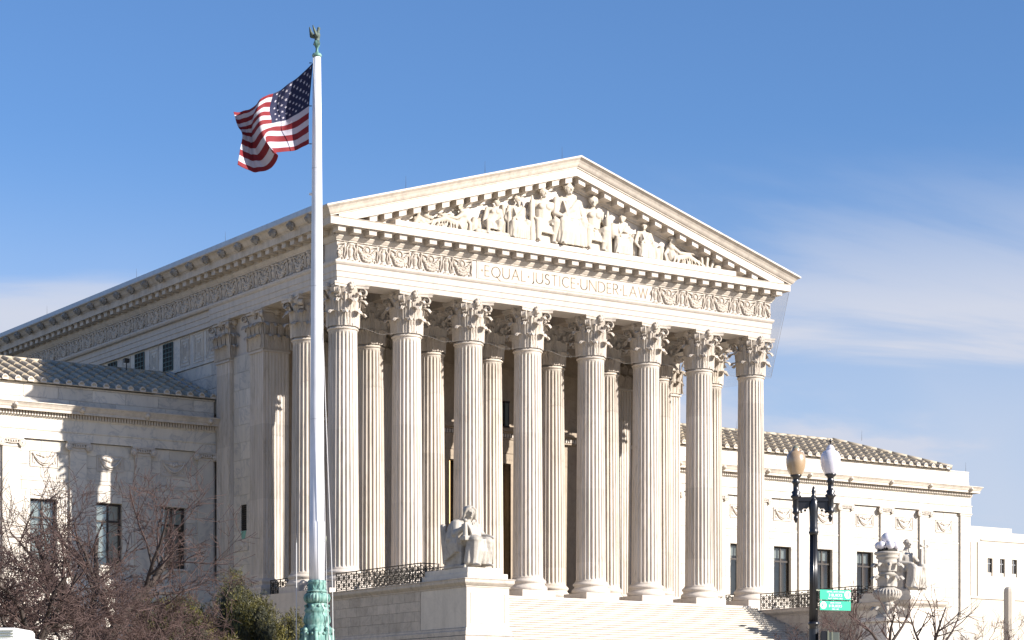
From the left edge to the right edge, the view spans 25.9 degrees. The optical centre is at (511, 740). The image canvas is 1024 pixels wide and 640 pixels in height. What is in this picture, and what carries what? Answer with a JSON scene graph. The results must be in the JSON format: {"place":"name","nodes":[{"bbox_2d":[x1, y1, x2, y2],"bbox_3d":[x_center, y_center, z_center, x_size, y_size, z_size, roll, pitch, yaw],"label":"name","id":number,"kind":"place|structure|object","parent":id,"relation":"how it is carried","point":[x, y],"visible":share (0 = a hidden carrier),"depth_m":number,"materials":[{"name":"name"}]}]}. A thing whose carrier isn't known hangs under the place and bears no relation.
{"place":"outdoors","nodes":[
{"label":"outdoors","id":0,"kind":"place"},
{"bbox_2d":[0,0,1023,533],"label":"sky","id":1,"kind":"structure","parent":0,"point":[872,151],"materials":[{"name":"blue"}]},
{"bbox_2d":[725,594,734,601],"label":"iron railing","id":2,"kind":"object","parent":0,"point":[727,598],"visible":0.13,"depth_m":126.52,"materials":[{"name":"black metal"}]},
{"bbox_2d":[786,439,839,639],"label":"street lamp","id":3,"kind":"object","parent":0,"point":[796,461],"visible":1,"depth_m":41.94,"materials":[{"name":"black metal"}]},
{"bbox_2d":[819,631,838,639],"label":"control cabinet","id":4,"kind":"object","parent":3,"relation":"attached to","point":[825,635],"visible":1,"depth_m":41.78,"materials":[{"name":"grey metal"}]},
{"bbox_2d":[820,589,850,599],"bbox_3d":[6.109,-2.756,42.022,0.669,0.189,0.009,0,0,-22],"label":"street sign","id":5,"kind":"object","parent":3,"relation":"attached to","point":[835,594],"visible":1,"depth_m":42.02,"materials":[{"name":"teal metal"}]},
{"bbox_2d":[820,601,850,610],"bbox_3d":[6.108,-2.551,42.021,0.665,0.175,0.009,0,0,-22],"label":"street sign","id":6,"kind":"object","parent":3,"relation":"attached to","point":[837,605],"visible":1,"depth_m":42.03,"materials":[{"name":"teal metal"}]},
{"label":"lawn","id":7,"kind":"structure","parent":0,"visible":0},
{"bbox_2d":[0,498,154,639],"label":"bare tree","id":8,"kind":"object","parent":7,"relation":"on","point":[24,558],"visible":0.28,"depth_m":55.54,"materials":[{"name":"brown plant"}]},
{"bbox_2d":[0,474,172,639],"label":"bare tree","id":9,"kind":"object","parent":7,"relation":"on","point":[49,621],"visible":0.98,"depth_m":49.42,"materials":[{"name":"brown plant"}]},
{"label":"plaza","id":10,"kind":"structure","parent":0,"visible":0},
{"bbox_2d":[0,537,161,639],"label":"bare tree","id":11,"kind":"object","parent":10,"relation":"on","point":[29,619],"visible":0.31,"depth_m":53.95,"materials":[{"name":"brown plant"}]},
{"bbox_2d":[0,445,258,639],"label":"bare tree","id":12,"kind":"object","parent":10,"relation":"on","point":[159,570],"visible":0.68,"depth_m":60.54,"materials":[{"name":"brown plant"}]},
{"bbox_2d":[23,550,239,639],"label":"bare tree","id":13,"kind":"object","parent":10,"relation":"on","point":[205,623],"visible":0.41,"depth_m":61.19,"materials":[{"name":"brown plant"}]},
{"bbox_2d":[125,583,217,639],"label":"bare tree","id":14,"kind":"object","parent":10,"relation":"on","point":[174,630],"visible":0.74,"depth_m":59.76,"materials":[{"name":"brown plant"}]},
{"bbox_2d":[131,591,238,639],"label":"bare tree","id":15,"kind":"object","parent":10,"relation":"on","point":[200,620],"visible":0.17,"depth_m":65.68,"materials":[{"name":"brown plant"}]},
{"bbox_2d":[168,565,279,636],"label":"evergreen shrub","id":16,"kind":"object","parent":10,"relation":"on","point":[236,595],"visible":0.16,"depth_m":69.41,"materials":[{"name":"green plant"}]},
{"bbox_2d":[220,589,304,639],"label":"evergreen shrub","id":17,"kind":"object","parent":10,"relation":"on","point":[258,622],"visible":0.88,"depth_m":68.40,"materials":[{"name":"green plant"}]},
{"bbox_2d":[296,25,334,639],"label":"flagpole","id":18,"kind":"object","parent":10,"relation":"on","point":[316,617],"visible":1,"depth_m":66.83,"materials":[{"name":"white metal"}]},
{"bbox_2d":[234,62,312,171],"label":"flag","id":19,"kind":"object","parent":18,"relation":"attached to","point":[270,126],"visible":1,"depth_m":67.12,"materials":[{"name":"multicoloured fabric"}]},
{"bbox_2d":[772,613,828,639],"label":"bare tree","id":20,"kind":"object","parent":10,"relation":"on","point":[789,632],"visible":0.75,"depth_m":84.13,"materials":[{"name":"brown plant"}]},
{"bbox_2d":[801,598,883,639],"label":"bare tree","id":21,"kind":"object","parent":10,"relation":"on","point":[825,621],"visible":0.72,"depth_m":81.87,"materials":[{"name":"brown plant"}]},
{"bbox_2d":[828,579,935,639],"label":"bare tree","id":22,"kind":"object","parent":10,"relation":"on","point":[891,620],"visible":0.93,"depth_m":71.81,"materials":[{"name":"brown plant"}]},
{"bbox_2d":[859,532,915,639],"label":"marble candelabrum","id":23,"kind":"object","parent":10,"relation":"on","point":[887,553],"visible":0.94,"depth_m":86.67,"materials":[{"name":"stone"}]},
{"bbox_2d":[893,585,984,639],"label":"bare tree","id":24,"kind":"object","parent":10,"relation":"on","point":[935,635],"visible":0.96,"depth_m":73.93,"materials":[{"name":"brown plant"}]},
{"bbox_2d":[947,612,1023,639],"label":"bare tree","id":25,"kind":"object","parent":10,"relation":"on","point":[1008,633],"visible":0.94,"depth_m":99.27,"materials":[{"name":"brown plant"}]},
{"label":"ground","id":26,"kind":"structure","parent":0,"visible":0},
{"bbox_2d":[0,628,37,639],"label":"parked truck","id":27,"kind":"object","parent":26,"relation":"on","point":[13,634],"visible":1,"depth_m":30.40,"materials":[{"name":"white paint"}]},
{"bbox_2d":[0,155,800,625],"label":"courthouse","id":28,"kind":"structure","parent":26,"relation":"on","point":[566,483],"depth_m":117.47,"materials":[{"name":"white stone"}]},
{"bbox_2d":[0,355,219,639],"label":"courthouse wing","id":29,"kind":"structure","parent":28,"relation":"attached to","point":[105,424],"depth_m":116.96,"materials":[{"name":"white stone"}]},
{"bbox_2d":[29,499,59,565],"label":"window","id":30,"kind":"structure","parent":29,"relation":"in","point":[41,503],"depth_m":114.74,"materials":[{"name":"grey glass"}]},
{"bbox_2d":[96,503,124,568],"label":"window","id":31,"kind":"structure","parent":29,"relation":"in","point":[99,517],"depth_m":116.91,"materials":[{"name":"black glass"}]},
{"bbox_2d":[123,358,129,369],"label":"floodlight","id":32,"kind":"object","parent":29,"relation":"on","point":[126,360],"visible":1,"depth_m":122.23,"materials":[{"name":"metal"}]},
{"bbox_2d":[161,507,187,571],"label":"window","id":33,"kind":"structure","parent":29,"relation":"in","point":[171,512],"depth_m":119.16,"materials":[{"name":"black glass"}]},
{"bbox_2d":[108,361,116,366],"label":"attic window","id":34,"kind":"structure","parent":28,"relation":"in","point":[114,363],"depth_m":131.19,"materials":[{"name":"black glass"}]},
{"bbox_2d":[134,351,143,369],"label":"attic window","id":35,"kind":"structure","parent":28,"relation":"in","point":[139,357],"depth_m":128.28,"materials":[{"name":"glass"}]},
{"bbox_2d":[163,342,172,371],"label":"attic window","id":36,"kind":"structure","parent":28,"relation":"in","point":[167,348],"depth_m":125.06,"materials":[{"name":"grey glass"}]},
{"bbox_2d":[270,578,287,593],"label":"iron railing","id":37,"kind":"object","parent":28,"relation":"on","point":[277,584],"visible":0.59,"depth_m":114.67,"materials":[{"name":"black metal"}]},
{"bbox_2d":[449,459,453,522],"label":"door","id":38,"kind":"structure","parent":28,"relation":"in","point":[451,464],"depth_m":123.67,"materials":[{"name":"brown"}]},
{"bbox_2d":[502,401,509,427],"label":"window","id":39,"kind":"structure","parent":28,"relation":"attached to","point":[505,414],"depth_m":123.81,"materials":[{"name":"black glass"}]},
{"bbox_2d":[339,294,788,376],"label":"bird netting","id":40,"kind":"object","parent":28,"relation":"attached to","point":[591,355],"visible":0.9,"depth_m":117.46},
{"bbox_2d":[509,598,808,639],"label":"entrance stair","id":41,"kind":"object","parent":28,"relation":"attached to","point":[540,619],"visible":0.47,"depth_m":114.40,"materials":[{"name":"stone"}]},
{"bbox_2d":[680,423,983,639],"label":"courthouse wing","id":42,"kind":"structure","parent":28,"relation":"attached to","point":[901,498],"depth_m":146.32,"materials":[{"name":"white stone"}]},
{"bbox_2d":[729,544,736,596],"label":"window","id":43,"kind":"structure","parent":42,"relation":"in","point":[733,547],"depth_m":140.75,"materials":[{"name":"grey glass"}]},
{"bbox_2d":[773,547,792,599],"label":"window","id":44,"kind":"structure","parent":42,"relation":"in","point":[781,554],"depth_m":143.18,"materials":[{"name":"grey glass"}]},
{"bbox_2d":[818,549,833,600],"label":"window","id":45,"kind":"structure","parent":42,"relation":"in","point":[822,554],"depth_m":145.18,"materials":[{"name":"grey glass"}]},
{"bbox_2d":[855,552,870,602],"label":"window","id":46,"kind":"structure","parent":42,"relation":"in","point":[863,560],"depth_m":147.18,"materials":[{"name":"grey glass"}]},
{"bbox_2d":[328,567,515,639],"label":"stair pedestal","id":47,"kind":"object","parent":26,"relation":"on","point":[467,603],"visible":0.98,"depth_m":100.09,"materials":[{"name":"stone"}]},
{"bbox_2d":[336,563,439,591],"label":"iron railing","id":48,"kind":"object","parent":47,"relation":"on","point":[366,575],"visible":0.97,"depth_m":103.80,"materials":[{"name":"black metal"}]},
{"bbox_2d":[373,567,443,586],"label":"iron railing","id":49,"kind":"object","parent":47,"relation":"on","point":[403,577],"visible":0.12,"depth_m":106.42,"materials":[{"name":"black metal"}]},
{"bbox_2d":[440,505,494,569],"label":"seated statue","id":50,"kind":"object","parent":47,"relation":"on","point":[466,541],"visible":0.98,"depth_m":98.91,"materials":[{"name":"stone"}]},
{"bbox_2d":[759,590,947,639],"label":"stair pedestal","id":51,"kind":"object","parent":26,"relation":"on","point":[798,616],"visible":0.39,"depth_m":115.28,"materials":[{"name":"stone"}]},
{"bbox_2d":[760,586,879,609],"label":"iron railing","id":52,"kind":"object","parent":51,"relation":"on","point":[796,602],"visible":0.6,"depth_m":120.10,"materials":[{"name":"black metal"}]},
{"bbox_2d":[789,588,877,607],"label":"iron railing","id":53,"kind":"object","parent":51,"relation":"on","point":[819,600],"visible":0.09,"depth_m":122.69,"materials":[{"name":"black metal"}]},
{"bbox_2d":[895,539,928,590],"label":"seated statue","id":54,"kind":"object","parent":51,"relation":"on","point":[909,571],"visible":0.77,"depth_m":114.11,"materials":[{"name":"stone"}]},
{"bbox_2d":[970,526,1023,639],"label":"office building","id":55,"kind":"structure","parent":26,"relation":"on","point":[996,562],"depth_m":220.11,"materials":[{"name":"white stone"}]},
{"bbox_2d":[988,558,991,575],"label":"window","id":56,"kind":"structure","parent":55,"relation":"in","point":[989,560],"depth_m":220.03,"materials":[{"name":"grey glass"}]},
{"bbox_2d":[1000,559,1003,576],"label":"window","id":57,"kind":"structure","parent":55,"relation":"in","point":[1001,560],"depth_m":220.94,"materials":[{"name":"grey glass"}]},
{"bbox_2d":[1012,560,1015,576],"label":"window","id":58,"kind":"structure","parent":55,"relation":"in","point":[1013,561],"depth_m":221.86,"materials":[{"name":"grey glass"}]},
{"bbox_2d":[1004,587,1014,639],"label":"stone pylon","id":59,"kind":"object","parent":26,"relation":"on","point":[1009,604],"visible":1,"depth_m":164.67,"materials":[{"name":"white stone"}]}
]}

